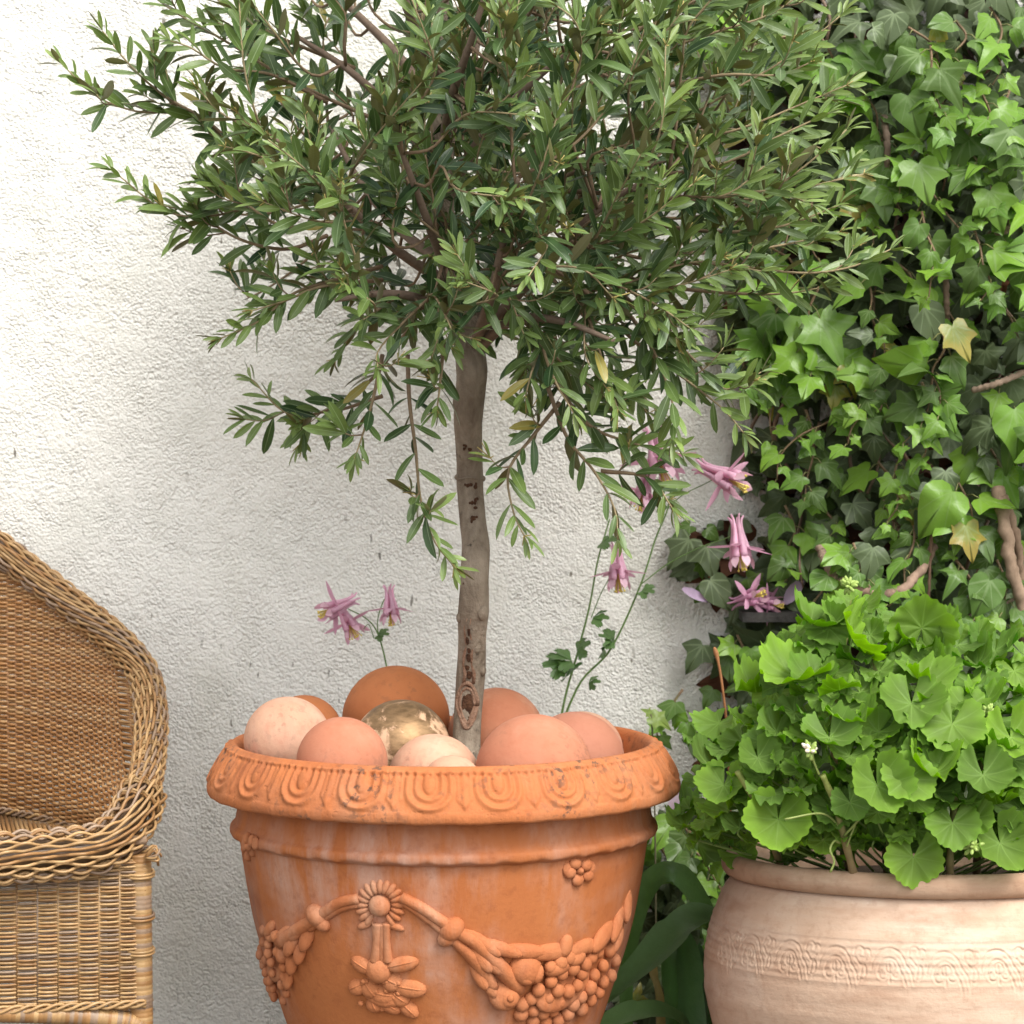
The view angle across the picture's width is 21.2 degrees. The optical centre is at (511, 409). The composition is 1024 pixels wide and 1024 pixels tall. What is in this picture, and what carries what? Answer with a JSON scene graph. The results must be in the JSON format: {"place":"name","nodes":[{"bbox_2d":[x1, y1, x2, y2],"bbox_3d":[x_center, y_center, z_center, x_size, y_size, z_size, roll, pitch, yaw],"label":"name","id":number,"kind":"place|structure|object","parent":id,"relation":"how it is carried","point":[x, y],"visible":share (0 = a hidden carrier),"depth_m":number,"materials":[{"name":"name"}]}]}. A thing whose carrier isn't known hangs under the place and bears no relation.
{"place":"outdoors","nodes":[
{"label":"outdoors","id":0,"kind":"place"},
{"label":"ground","id":1,"kind":"structure","parent":0,"visible":0},
{"bbox_2d":[0,530,169,1023],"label":"wicker armchair","id":2,"kind":"object","parent":1,"relation":"on","point":[46,847],"visible":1,"depth_m":3.70,"materials":[{"name":"beige wicker"}]},
{"bbox_2d":[206,716,680,1023],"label":"terracotta planter","id":3,"kind":"object","parent":1,"relation":"on","point":[505,894],"visible":0.88,"depth_m":3.37,"materials":[{"name":"ceramic"}]},
{"bbox_2d":[244,697,325,759],"bbox_3d":[-0.292,0.429,3.545,0.113,0.112,0.112,-14,-22,17],"label":"garden ball","id":4,"kind":"object","parent":3,"relation":"on","point":[280,727],"visible":0.49,"depth_m":3.50,"materials":[{"name":"ceramic"}]},
{"bbox_2d":[294,695,338,719],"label":"garden ball","id":5,"kind":"object","parent":3,"relation":"on","point":[326,709],"visible":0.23,"depth_m":3.65,"materials":[{"name":"orange ceramic"}]},
{"bbox_2d":[296,717,387,765],"bbox_3d":[-0.213,0.443,3.429,0.115,0.114,0.115,16,13,-17],"label":"garden ball","id":6,"kind":"object","parent":3,"relation":"in","point":[343,740],"visible":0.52,"depth_m":3.39,"materials":[{"name":"orange ceramic"}]},
{"bbox_2d":[314,581,408,665],"bbox_3d":[-0.214,0.412,3.944,0.144,0.331,0.082,0,0,0],"label":"columbine","id":7,"kind":"object","parent":3,"relation":"in","point":[350,625],"visible":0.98,"depth_m":3.95,"materials":[{"name":"pink plant"}]},
{"bbox_2d":[342,666,449,730],"bbox_3d":[-0.159,0.425,3.744,0.148,0.147,0.148,-22,-3,-38],"label":"garden ball","id":8,"kind":"object","parent":3,"relation":"on","point":[368,692],"visible":0.48,"depth_m":3.70,"materials":[{"name":"orange ceramic"}]},
{"bbox_2d":[361,699,448,765],"bbox_3d":[-0.146,0.448,3.606,0.131,0.130,0.132,1,0,11],"label":"gold ball","id":9,"kind":"object","parent":3,"relation":"in","point":[396,725],"visible":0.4,"depth_m":3.56,"materials":[{"name":"gold metal"}]},
{"bbox_2d":[390,734,475,766],"bbox_3d":[-0.099,0.473,3.482,0.120,0.119,0.120,7,9,-32],"label":"garden ball","id":10,"kind":"object","parent":3,"relation":"in","point":[426,750],"visible":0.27,"depth_m":3.45,"materials":[{"name":"ceramic"}]},
{"bbox_2d":[428,755,474,766],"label":"garden ball","id":11,"kind":"object","parent":3,"relation":"in","point":[452,761],"visible":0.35,"depth_m":3.37,"materials":[{"name":"ceramic"}]},
{"bbox_2d":[39,0,913,759],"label":"olive tree","id":12,"kind":"object","parent":3,"relation":"on","point":[467,302],"visible":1,"depth_m":3.46,"materials":[{"name":"green plant"}]},
{"bbox_2d":[448,688,539,747],"bbox_3d":[-0.021,0.441,3.691,0.132,0.130,0.131,-23,-3,-27],"label":"garden ball","id":13,"kind":"object","parent":3,"relation":"in","point":[500,706],"visible":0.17,"depth_m":3.65,"materials":[{"name":"orange ceramic"}]},
{"bbox_2d":[476,714,590,765],"bbox_3d":[0.028,0.457,3.442,0.148,0.145,0.149,-16,13,-18],"label":"garden ball","id":14,"kind":"object","parent":3,"relation":"in","point":[530,739],"visible":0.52,"depth_m":3.40,"materials":[{"name":"ceramic"}]},
{"bbox_2d":[553,712,623,758],"bbox_3d":[0.083,0.462,3.590,0.132,0.130,0.131,8,-16,-32],"label":"garden ball","id":15,"kind":"object","parent":3,"relation":"in","point":[599,737],"visible":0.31,"depth_m":3.55,"materials":[{"name":"orange ceramic"}]},
{"bbox_2d":[576,711,622,745],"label":"garden ball","id":16,"kind":"object","parent":3,"relation":"in","point":[608,723],"visible":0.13,"depth_m":3.71,"materials":[{"name":"ceramic"}]},
{"bbox_2d":[541,425,771,712],"bbox_3d":[0.211,0.307,3.925,0.338,0.578,0.108,0,0,21],"label":"columbine","id":17,"kind":"object","parent":3,"relation":"in","point":[725,479],"visible":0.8,"depth_m":3.93,"materials":[{"name":"pink plant"}]},
{"bbox_2d":[0,0,1023,1023],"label":"garden wall","id":18,"kind":"structure","parent":1,"relation":"on","point":[174,528],"depth_m":4.12,"materials":[{"name":"paint"}]},
{"bbox_2d":[738,608,802,621],"bbox_3d":[0.396,0.304,4.056,0.115,0.014,0.122,0,0,0],"label":"stone ledge","id":19,"kind":"object","parent":18,"relation":"attached to","point":[750,615],"visible":0.43,"depth_m":4.00,"materials":[{"name":"stone"}]},
{"bbox_2d":[727,573,772,611],"bbox_3d":[0.345,0.274,4.005,0.066,0.066,0.064,0,0,16],"label":"flower","id":20,"kind":"object","parent":19,"relation":"on","point":[753,595],"visible":1,"depth_m":4.00,"materials":[{"name":"pink plant"}]},
{"bbox_2d":[749,584,785,623],"bbox_3d":[0.377,0.285,4.014,0.048,0.065,0.057,0,0,-38],"label":"fallen blossom","id":21,"kind":"object","parent":19,"relation":"on","point":[772,601],"visible":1,"depth_m":4.00,"materials":[{"name":"pink plant"}]},
{"bbox_2d":[783,579,803,604],"bbox_3d":[0.414,0.267,4.012,0.031,0.040,0.007,0,0,0],"label":"fallen petal","id":22,"kind":"object","parent":19,"relation":"on","point":[789,596],"visible":0.86,"depth_m":4.01,"materials":[{"name":"plant"}]},
{"bbox_2d":[703,842,1023,1023],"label":"round pot","id":23,"kind":"object","parent":1,"relation":"on","point":[805,943],"visible":0.87,"depth_m":3.33,"materials":[{"name":"ceramic"}]},
{"bbox_2d":[665,576,1023,889],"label":"geranium","id":24,"kind":"object","parent":23,"relation":"on","point":[932,748],"visible":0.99,"depth_m":3.37,"materials":[{"name":"green plant"}]},
{"label":"soil bed","id":25,"kind":"structure","parent":1,"relation":"on","visible":0},
{"bbox_2d":[640,708,670,1023],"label":"seedling","id":26,"kind":"object","parent":25,"relation":"on","point":[655,719],"visible":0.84,"depth_m":3.98,"materials":[{"name":"green plant"}]},
{"bbox_2d":[600,861,713,1023],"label":"strap leaf plant","id":27,"kind":"object","parent":25,"relation":"on","point":[671,947],"visible":0.79,"depth_m":3.73,"materials":[{"name":"green plant"}]},
{"bbox_2d":[713,647,730,847],"bbox_3d":[0.303,0.682,3.842,0.018,0.706,0.119,0,0,16],"label":"dry stalk","id":28,"kind":"object","parent":25,"relation":"on","point":[716,652],"visible":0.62,"depth_m":3.79,"materials":[{"name":"brown plant"}]},
{"bbox_2d":[604,0,1023,1023],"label":"ivy","id":29,"kind":"object","parent":25,"relation":"on","point":[950,532],"visible":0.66,"depth_m":3.92,"materials":[{"name":"green plant"}]},
{"bbox_2d":[668,793,679,808],"bbox_3d":[0.229,0.554,3.858,0.016,0.041,0.005,0,0,0],"label":"fallen petal","id":30,"kind":"object","parent":29,"relation":"on","point":[675,799],"visible":0.25,"depth_m":3.86,"materials":[{"name":"pink plant"}]},
{"bbox_2d":[682,587,706,601],"bbox_3d":[0.270,0.273,4.032,0.038,0.023,0.006,0,0,0],"label":"fallen petal","id":31,"kind":"object","parent":29,"relation":"on","point":[693,593],"visible":1,"depth_m":4.03,"materials":[{"name":"pink plant"}]}
]}

